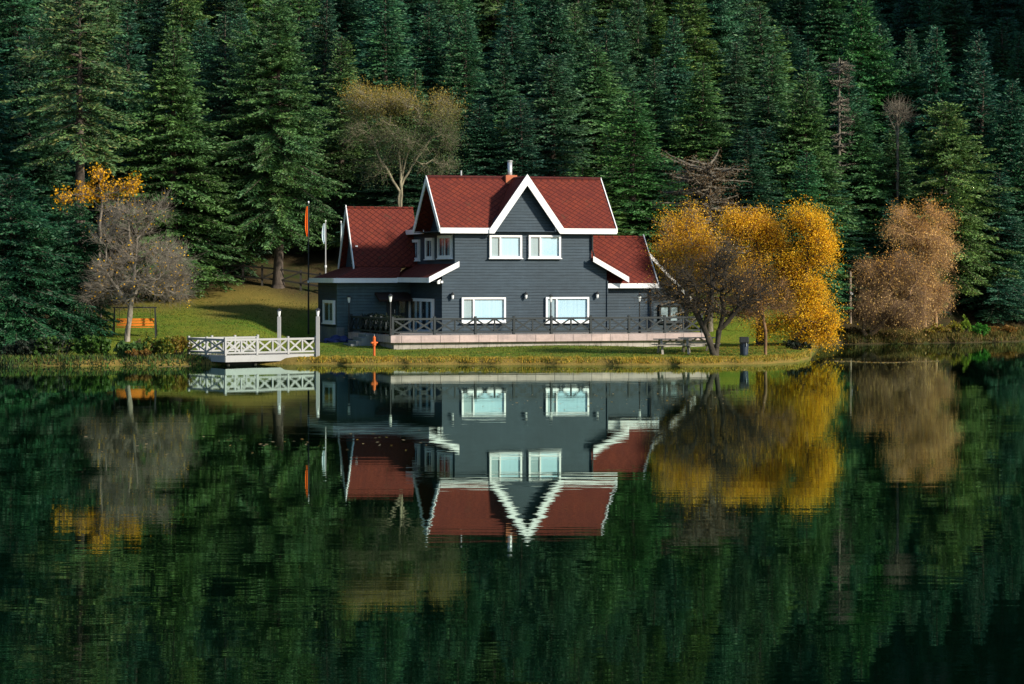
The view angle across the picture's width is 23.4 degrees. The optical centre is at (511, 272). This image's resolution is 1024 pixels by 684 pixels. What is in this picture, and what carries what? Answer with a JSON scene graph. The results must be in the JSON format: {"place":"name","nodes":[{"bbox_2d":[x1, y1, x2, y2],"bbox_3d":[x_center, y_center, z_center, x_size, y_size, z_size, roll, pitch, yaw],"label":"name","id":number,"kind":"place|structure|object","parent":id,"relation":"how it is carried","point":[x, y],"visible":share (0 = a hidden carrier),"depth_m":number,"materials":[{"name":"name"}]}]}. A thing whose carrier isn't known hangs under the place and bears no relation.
{"place":"outdoors","nodes":[
{"label":"outdoors","id":0,"kind":"place"},
{"bbox_2d":[0,341,1023,683],"bbox_3d":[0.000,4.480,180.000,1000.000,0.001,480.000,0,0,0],"label":"water","id":1,"kind":"structure","parent":0,"point":[824,517],"depth_m":44.41,"materials":[{"name":"green liquid"}]},
{"bbox_2d":[192,353,315,364],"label":"dock","id":2,"kind":"object","parent":1,"relation":"in","point":[246,359],"visible":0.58,"depth_m":120.72,"materials":[{"name":"grey wood"}]},
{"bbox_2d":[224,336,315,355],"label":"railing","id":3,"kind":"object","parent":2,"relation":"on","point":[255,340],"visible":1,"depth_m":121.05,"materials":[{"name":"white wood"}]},
{"bbox_2d":[0,1,1023,366],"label":"ground","id":4,"kind":"structure","parent":0,"point":[254,293],"depth_m":140.88,"materials":[{"name":"green plant"}]},
{"bbox_2d":[0,0,50,107],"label":"fir tree","id":5,"kind":"object","parent":4,"relation":"on","point":[20,8],"visible":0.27,"depth_m":173.79,"materials":[{"name":"green plant"}]},
{"bbox_2d":[0,44,96,308],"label":"fir tree","id":6,"kind":"object","parent":4,"relation":"on","point":[15,167],"visible":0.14,"depth_m":140.23,"materials":[{"name":"green plant"}]},
{"bbox_2d":[0,34,107,300],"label":"fir tree","id":7,"kind":"object","parent":4,"relation":"on","point":[28,130],"visible":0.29,"depth_m":144.75,"materials":[{"name":"green plant"}]},
{"bbox_2d":[0,171,122,353],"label":"fir tree","id":8,"kind":"object","parent":4,"relation":"on","point":[19,321],"visible":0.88,"depth_m":124.95,"materials":[{"name":"green plant"}]},
{"bbox_2d":[0,0,147,296],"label":"fir tree","id":9,"kind":"object","parent":4,"relation":"on","point":[81,128],"visible":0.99,"depth_m":136.75,"materials":[{"name":"green plant"}]},
{"bbox_2d":[37,199,120,340],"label":"fir tree","id":10,"kind":"object","parent":4,"relation":"on","point":[76,230],"visible":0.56,"depth_m":128.23,"materials":[{"name":"green plant"}]},
{"bbox_2d":[27,0,142,114],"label":"fir tree","id":11,"kind":"object","parent":4,"relation":"on","point":[85,20],"visible":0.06,"depth_m":177.62,"materials":[{"name":"green plant"}]},
{"bbox_2d":[51,162,145,332],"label":"broadleaf tree","id":12,"kind":"object","parent":4,"relation":"on","point":[131,185],"visible":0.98,"depth_m":131.40,"materials":[{"name":"yellow plant"}]},
{"bbox_2d":[70,0,133,111],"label":"fir tree","id":13,"kind":"object","parent":4,"relation":"on","point":[112,15],"visible":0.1,"depth_m":174.97,"materials":[{"name":"green plant"}]},
{"bbox_2d":[59,9,166,280],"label":"fir tree","id":14,"kind":"object","parent":4,"relation":"on","point":[123,106],"visible":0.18,"depth_m":151.56,"materials":[{"name":"green plant"}]},
{"bbox_2d":[0,352,243,366],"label":"bank grass","id":15,"kind":"structure","parent":4,"relation":"on","point":[68,358],"depth_m":119.74,"materials":[{"name":"green plant"}]},
{"bbox_2d":[67,185,202,341],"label":"broadleaf tree","id":16,"kind":"object","parent":4,"relation":"on","point":[174,287],"visible":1,"depth_m":127.21,"materials":[{"name":"grey plant"}]},
{"bbox_2d":[104,0,165,101],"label":"fir tree","id":17,"kind":"object","parent":4,"relation":"on","point":[145,25],"visible":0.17,"depth_m":186.29,"materials":[{"name":"green plant"}]},
{"bbox_2d":[135,0,213,111],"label":"fir tree","id":18,"kind":"object","parent":4,"relation":"on","point":[160,4],"visible":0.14,"depth_m":179.23,"materials":[{"name":"green plant"}]},
{"bbox_2d":[91,23,266,300],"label":"fir tree","id":19,"kind":"object","parent":4,"relation":"on","point":[159,166],"visible":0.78,"depth_m":146.38,"materials":[{"name":"green plant"}]},
{"bbox_2d":[149,0,215,126],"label":"fir tree","id":20,"kind":"object","parent":4,"relation":"on","point":[180,16],"visible":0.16,"depth_m":176.29,"materials":[{"name":"green plant"}]},
{"bbox_2d":[157,19,243,172],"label":"fir tree","id":21,"kind":"object","parent":4,"relation":"on","point":[197,45],"visible":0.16,"depth_m":169.11,"materials":[{"name":"green plant"}]},
{"bbox_2d":[181,13,273,280],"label":"fir tree","id":22,"kind":"object","parent":4,"relation":"on","point":[223,101],"visible":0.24,"depth_m":152.64,"materials":[{"name":"green plant"}]},
{"bbox_2d":[197,0,355,288],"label":"fir tree","id":23,"kind":"object","parent":4,"relation":"on","point":[278,170],"visible":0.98,"depth_m":148.81,"materials":[{"name":"green plant"}]},
{"bbox_2d":[298,0,353,173],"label":"fir tree","id":24,"kind":"object","parent":4,"relation":"on","point":[318,38],"visible":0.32,"depth_m":168.82,"materials":[{"name":"green plant"}]},
{"bbox_2d":[283,34,391,254],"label":"fir tree","id":25,"kind":"object","parent":4,"relation":"on","point":[335,171],"visible":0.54,"depth_m":157.22,"materials":[{"name":"green plant"}]},
{"bbox_2d":[307,0,369,111],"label":"fir tree","id":26,"kind":"object","parent":4,"relation":"on","point":[345,8],"visible":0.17,"depth_m":184.39,"materials":[{"name":"green plant"}]},
{"bbox_2d":[331,128,448,243],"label":"fir tree","id":27,"kind":"object","parent":4,"relation":"on","point":[414,196],"visible":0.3,"depth_m":155.30,"materials":[{"name":"green plant"}]},
{"bbox_2d":[348,0,440,160],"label":"fir tree","id":28,"kind":"object","parent":4,"relation":"on","point":[409,42],"visible":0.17,"depth_m":172.80,"materials":[{"name":"green plant"}]},
{"bbox_2d":[353,0,440,200],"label":"fir tree","id":29,"kind":"object","parent":4,"relation":"on","point":[384,40],"visible":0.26,"depth_m":165.82,"materials":[{"name":"green plant"}]},
{"bbox_2d":[330,72,473,206],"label":"broadleaf tree","id":30,"kind":"object","parent":4,"relation":"on","point":[393,104],"visible":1,"depth_m":151.58,"materials":[{"name":"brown plant"}]},
{"bbox_2d":[378,68,448,204],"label":"fir tree","id":31,"kind":"object","parent":4,"relation":"on","point":[415,88],"visible":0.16,"depth_m":164.44,"materials":[{"name":"green plant"}]},
{"bbox_2d":[38,298,805,358],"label":"lawn grass","id":32,"kind":"structure","parent":4,"relation":"on","point":[521,355],"depth_m":128.91,"materials":[{"name":"green plant"}]},
{"bbox_2d":[392,3,468,166],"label":"fir tree","id":33,"kind":"object","parent":4,"relation":"on","point":[428,57],"visible":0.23,"depth_m":169.75,"materials":[{"name":"green plant"}]},
{"bbox_2d":[426,8,498,170],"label":"fir tree","id":34,"kind":"object","parent":4,"relation":"on","point":[468,72],"visible":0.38,"depth_m":167.99,"materials":[{"name":"green plant"}]},
{"bbox_2d":[433,102,525,175],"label":"fir tree","id":35,"kind":"object","parent":4,"relation":"on","point":[486,143],"visible":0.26,"depth_m":155.50,"materials":[{"name":"green plant"}]},
{"bbox_2d":[460,0,532,77],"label":"fir tree","id":36,"kind":"object","parent":4,"relation":"on","point":[488,10],"visible":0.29,"depth_m":193.26,"materials":[{"name":"green plant"}]},
{"bbox_2d":[309,160,693,341],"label":"lake house","id":37,"kind":"structure","parent":4,"relation":"on","point":[509,245],"depth_m":134.19,"materials":[{"name":"grey wood"}]},
{"bbox_2d":[408,298,433,331],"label":"patio door","id":38,"kind":"structure","parent":37,"relation":"in","point":[419,307],"depth_m":135.03,"materials":[{"name":"white paint"}]},
{"bbox_2d":[461,297,505,323],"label":"window","id":39,"kind":"structure","parent":37,"relation":"in","point":[481,307],"depth_m":132.25,"materials":[{"name":"white paint"}]},
{"bbox_2d":[488,235,522,258],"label":"window","id":40,"kind":"structure","parent":37,"relation":"in","point":[500,246],"depth_m":132.64,"materials":[{"name":"white paint"}]},
{"bbox_2d":[527,235,561,258],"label":"window","id":41,"kind":"structure","parent":37,"relation":"in","point":[539,246],"depth_m":133.36,"materials":[{"name":"white paint"}]},
{"bbox_2d":[545,297,588,323],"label":"window","id":42,"kind":"structure","parent":37,"relation":"in","point":[561,306],"depth_m":133.78,"materials":[{"name":"white paint"}]},
{"bbox_2d":[461,42,544,169],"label":"fir tree","id":43,"kind":"object","parent":4,"relation":"on","point":[503,101],"visible":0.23,"depth_m":162.92,"materials":[{"name":"green plant"}]},
{"bbox_2d":[468,0,543,100],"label":"fir tree","id":44,"kind":"object","parent":4,"relation":"on","point":[513,20],"visible":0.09,"depth_m":179.32,"materials":[{"name":"green plant"}]},
{"bbox_2d":[470,23,559,120],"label":"fir tree","id":45,"kind":"object","parent":4,"relation":"on","point":[515,46],"visible":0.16,"depth_m":172.28,"materials":[{"name":"green plant"}]},
{"bbox_2d":[491,94,554,176],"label":"fir tree","id":46,"kind":"object","parent":4,"relation":"on","point":[522,147],"visible":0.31,"depth_m":154.84,"materials":[{"name":"green plant"}]},
{"bbox_2d":[348,331,705,348],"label":"terrace","id":47,"kind":"structure","parent":4,"relation":"on","point":[439,340],"depth_m":130.67,"materials":[{"name":"beige stone"}]},
{"bbox_2d":[391,315,702,334],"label":"railing","id":48,"kind":"object","parent":47,"relation":"on","point":[551,319],"visible":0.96,"depth_m":130.79,"materials":[{"name":"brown wood"}]},
{"bbox_2d":[493,53,596,176],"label":"fir tree","id":49,"kind":"object","parent":4,"relation":"on","point":[546,121],"visible":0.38,"depth_m":157.22,"materials":[{"name":"green plant"}]},
{"bbox_2d":[506,0,596,171],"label":"fir tree","id":50,"kind":"object","parent":4,"relation":"on","point":[553,30],"visible":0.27,"depth_m":167.51,"materials":[{"name":"green plant"}]},
{"bbox_2d":[297,350,810,363],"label":"shore grass","id":51,"kind":"structure","parent":4,"relation":"on","point":[348,359],"depth_m":120.77,"materials":[{"name":"green plant"}]},
{"bbox_2d":[544,0,606,66],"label":"fir tree","id":52,"kind":"object","parent":4,"relation":"on","point":[584,7],"visible":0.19,"depth_m":182.57,"materials":[{"name":"green plant"}]},
{"bbox_2d":[539,42,652,201],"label":"fir tree","id":53,"kind":"object","parent":4,"relation":"on","point":[598,112],"visible":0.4,"depth_m":161.63,"materials":[{"name":"green plant"}]},
{"bbox_2d":[587,9,644,158],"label":"fir tree","id":54,"kind":"object","parent":4,"relation":"on","point":[619,48],"visible":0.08,"depth_m":171.58,"materials":[{"name":"green plant"}]},
{"bbox_2d":[617,0,655,119],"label":"fir tree","id":55,"kind":"object","parent":4,"relation":"on","point":[638,62],"visible":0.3,"depth_m":175.31,"materials":[{"name":"green plant"}]},
{"bbox_2d":[589,88,687,271],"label":"fir tree","id":56,"kind":"object","parent":4,"relation":"on","point":[636,179],"visible":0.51,"depth_m":152.66,"materials":[{"name":"green plant"}]},
{"bbox_2d":[634,0,669,89],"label":"fir tree","id":57,"kind":"object","parent":4,"relation":"on","point":[658,28],"visible":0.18,"depth_m":185.89,"materials":[{"name":"green plant"}]},
{"bbox_2d":[625,57,688,206],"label":"fir tree","id":58,"kind":"object","parent":4,"relation":"on","point":[657,92],"visible":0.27,"depth_m":164.66,"materials":[{"name":"green plant"}]},
{"bbox_2d":[625,159,698,267],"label":"fir tree","id":59,"kind":"object","parent":4,"relation":"on","point":[659,173],"visible":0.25,"depth_m":153.54,"materials":[{"name":"green plant"}]},
{"bbox_2d":[638,16,719,169],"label":"fir tree","id":60,"kind":"object","parent":4,"relation":"on","point":[672,85],"visible":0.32,"depth_m":167.63,"materials":[{"name":"green plant"}]},
{"bbox_2d":[645,189,739,331],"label":"broadleaf tree","id":61,"kind":"object","parent":4,"relation":"on","point":[670,252],"visible":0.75,"depth_m":136.71,"materials":[{"name":"yellow plant"}]},
{"bbox_2d":[647,62,740,212],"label":"fir tree","id":62,"kind":"object","parent":4,"relation":"on","point":[712,139],"visible":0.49,"depth_m":162.69,"materials":[{"name":"green plant"}]},
{"bbox_2d":[649,0,743,125],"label":"fir tree","id":63,"kind":"object","parent":4,"relation":"on","point":[696,19],"visible":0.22,"depth_m":174.49,"materials":[{"name":"green plant"}]},
{"bbox_2d":[629,226,782,355],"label":"broadleaf tree","id":64,"kind":"object","parent":4,"relation":"on","point":[719,262],"visible":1,"depth_m":122.60,"materials":[{"name":"brown plant"}]},
{"bbox_2d":[644,147,774,331],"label":"dead fir","id":65,"kind":"object","parent":4,"relation":"on","point":[710,175],"visible":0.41,"depth_m":141.66,"materials":[{"name":"grey twig bark"}]},
{"bbox_2d":[668,0,756,120],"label":"fir tree","id":66,"kind":"object","parent":4,"relation":"on","point":[721,26],"visible":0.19,"depth_m":179.54,"materials":[{"name":"green plant"}]},
{"bbox_2d":[703,41,760,165],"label":"fir tree","id":67,"kind":"object","parent":4,"relation":"on","point":[732,85],"visible":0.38,"depth_m":170.69,"materials":[{"name":"green plant"}]},
{"bbox_2d":[711,128,791,262],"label":"fir tree","id":68,"kind":"object","parent":4,"relation":"on","point":[756,197],"visible":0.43,"depth_m":156.46,"materials":[{"name":"green plant"}]},
{"bbox_2d":[705,5,798,136],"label":"fir tree","id":69,"kind":"object","parent":4,"relation":"on","point":[758,31],"visible":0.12,"depth_m":173.65,"materials":[{"name":"green plant"}]},
{"bbox_2d":[714,258,806,354],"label":"broadleaf tree","id":70,"kind":"object","parent":4,"relation":"on","point":[773,305],"visible":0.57,"depth_m":124.36,"materials":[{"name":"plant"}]},
{"bbox_2d":[725,126,797,254],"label":"fir tree","id":71,"kind":"object","parent":4,"relation":"on","point":[769,138],"visible":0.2,"depth_m":159.40,"materials":[{"name":"green plant"}]},
{"bbox_2d":[737,53,799,199],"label":"fir tree","id":72,"kind":"object","parent":4,"relation":"on","point":[776,89],"visible":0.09,"depth_m":165.75,"materials":[{"name":"green plant"}]},
{"bbox_2d":[710,199,830,344],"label":"broadleaf tree","id":73,"kind":"object","parent":4,"relation":"on","point":[756,229],"visible":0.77,"depth_m":133.71,"materials":[{"name":"yellow plant"}]},
{"bbox_2d":[712,96,830,223],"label":"fir tree","id":74,"kind":"object","parent":4,"relation":"on","point":[765,112],"visible":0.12,"depth_m":162.88,"materials":[{"name":"green plant"}]},
{"bbox_2d":[731,194,857,355],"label":"broadleaf tree","id":75,"kind":"object","parent":4,"relation":"on","point":[819,243],"visible":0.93,"depth_m":132.56,"materials":[{"name":"yellow plant"}]},
{"bbox_2d":[766,23,831,97],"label":"fir tree","id":76,"kind":"object","parent":4,"relation":"on","point":[795,57],"visible":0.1,"depth_m":192.89,"materials":[{"name":"green plant"}]},
{"bbox_2d":[765,0,833,77],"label":"fir tree","id":77,"kind":"object","parent":4,"relation":"on","point":[802,7],"visible":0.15,"depth_m":209.21,"materials":[{"name":"green plant"}]},
{"bbox_2d":[743,69,864,297],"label":"fir tree","id":78,"kind":"object","parent":4,"relation":"on","point":[799,116],"visible":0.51,"depth_m":160.29,"materials":[{"name":"green plant"}]},
{"bbox_2d":[766,150,852,331],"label":"fir tree","id":79,"kind":"object","parent":4,"relation":"on","point":[804,186],"visible":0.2,"depth_m":152.51,"materials":[{"name":"green plant"}]},
{"bbox_2d":[797,0,854,93],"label":"fir tree","id":80,"kind":"object","parent":4,"relation":"on","point":[826,46],"visible":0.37,"depth_m":201.77,"materials":[{"name":"green plant"}]},
{"bbox_2d":[826,58,860,235],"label":"dead fir","id":81,"kind":"object","parent":4,"relation":"on","point":[841,67],"visible":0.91,"depth_m":165.98,"materials":[{"name":"grey plant"}]},
{"bbox_2d":[813,175,877,309],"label":"fir tree","id":82,"kind":"object","parent":4,"relation":"on","point":[848,255],"visible":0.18,"depth_m":161.69,"materials":[{"name":"green plant"}]},
{"bbox_2d":[819,61,878,262],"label":"fir tree","id":83,"kind":"object","parent":4,"relation":"on","point":[852,90],"visible":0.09,"depth_m":169.71,"materials":[{"name":"green plant"}]},
{"bbox_2d":[804,0,919,201],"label":"fir tree","id":84,"kind":"object","parent":4,"relation":"on","point":[863,49],"visible":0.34,"depth_m":177.91,"materials":[{"name":"green plant"}]},
{"bbox_2d":[829,109,915,296],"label":"fir tree","id":85,"kind":"object","parent":4,"relation":"on","point":[865,178],"visible":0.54,"depth_m":165.92,"materials":[{"name":"green plant"}]},
{"bbox_2d":[842,244,941,340],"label":"broadleaf tree","id":86,"kind":"object","parent":4,"relation":"on","point":[882,275],"visible":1,"depth_m":155.64,"materials":[{"name":"brown plant"}]},
{"bbox_2d":[876,92,919,242],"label":"broadleaf tree","id":87,"kind":"object","parent":4,"relation":"on","point":[896,113],"visible":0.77,"depth_m":165.91,"materials":[{"name":"grey plant"}]},
{"bbox_2d":[860,127,949,272],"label":"fir tree","id":88,"kind":"object","parent":4,"relation":"on","point":[903,167],"visible":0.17,"depth_m":168.38,"materials":[{"name":"green plant"}]},
{"bbox_2d":[869,70,950,221],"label":"fir tree","id":89,"kind":"object","parent":4,"relation":"on","point":[913,93],"visible":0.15,"depth_m":178.25,"materials":[{"name":"green plant"}]},
{"bbox_2d":[862,198,959,316],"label":"fir tree","id":90,"kind":"object","parent":4,"relation":"on","point":[881,244],"visible":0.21,"depth_m":162.58,"materials":[{"name":"green plant"}]},
{"bbox_2d":[819,324,1023,345],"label":"reed grass","id":91,"kind":"structure","parent":4,"relation":"on","point":[951,335],"depth_m":157.91,"materials":[{"name":"plant"}]},
{"bbox_2d":[875,193,969,328],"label":"broadleaf tree","id":92,"kind":"object","parent":4,"relation":"on","point":[920,236],"visible":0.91,"depth_m":159.26,"materials":[{"name":"brown plant"}]},
{"bbox_2d":[884,0,963,109],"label":"fir tree","id":93,"kind":"object","parent":4,"relation":"on","point":[907,24],"visible":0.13,"depth_m":210.98,"materials":[{"name":"green plant"}]},
{"bbox_2d":[887,253,961,328],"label":"broadleaf tree","id":94,"kind":"object","parent":4,"relation":"on","point":[937,299],"visible":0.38,"depth_m":160.02,"materials":[{"name":"brown plant"}]},
{"bbox_2d":[913,0,960,103],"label":"fir tree","id":95,"kind":"object","parent":4,"relation":"on","point":[924,17],"visible":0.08,"depth_m":203.42,"materials":[{"name":"green plant"}]},
{"bbox_2d":[902,26,988,215],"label":"fir tree","id":96,"kind":"object","parent":4,"relation":"on","point":[934,95],"visible":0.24,"depth_m":176.38,"materials":[{"name":"green plant"}]},
{"bbox_2d":[913,0,997,103],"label":"fir tree","id":97,"kind":"object","parent":4,"relation":"on","point":[952,31],"visible":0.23,"depth_m":207.21,"materials":[{"name":"green plant"}]},
{"bbox_2d":[896,99,1023,314],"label":"fir tree","id":98,"kind":"object","parent":4,"relation":"on","point":[974,254],"visible":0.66,"depth_m":163.90,"materials":[{"name":"green plant"}]},
{"bbox_2d":[947,29,1005,182],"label":"fir tree","id":99,"kind":"object","parent":4,"relation":"on","point":[979,63],"visible":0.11,"depth_m":177.50,"materials":[{"name":"green plant"}]},
{"bbox_2d":[935,69,1021,215],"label":"fir tree","id":100,"kind":"object","parent":4,"relation":"on","point":[980,116],"visible":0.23,"depth_m":175.00,"materials":[{"name":"green plant"}]},
{"bbox_2d":[954,170,1023,323],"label":"fir tree","id":101,"kind":"object","parent":4,"relation":"on","point":[1004,294],"visible":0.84,"depth_m":164.97,"materials":[{"name":"green plant"}]},
{"bbox_2d":[959,25,1023,105],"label":"fir tree","id":102,"kind":"object","parent":4,"relation":"on","point":[1000,49],"visible":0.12,"depth_m":208.91,"materials":[{"name":"green plant"}]},
{"bbox_2d":[967,131,1023,322],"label":"fir tree","id":103,"kind":"object","parent":4,"relation":"on","point":[1016,182],"visible":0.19,"depth_m":167.88,"materials":[{"name":"green plant"}]},
{"bbox_2d":[969,78,1023,265],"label":"fir tree","id":104,"kind":"object","parent":4,"relation":"on","point":[1008,132],"visible":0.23,"depth_m":171.59,"materials":[{"name":"green plant"}]},
{"bbox_2d":[978,0,1023,86],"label":"fir tree","id":105,"kind":"object","parent":4,"relation":"on","point":[1015,6],"visible":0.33,"depth_m":230.16,"materials":[{"name":"green plant"}]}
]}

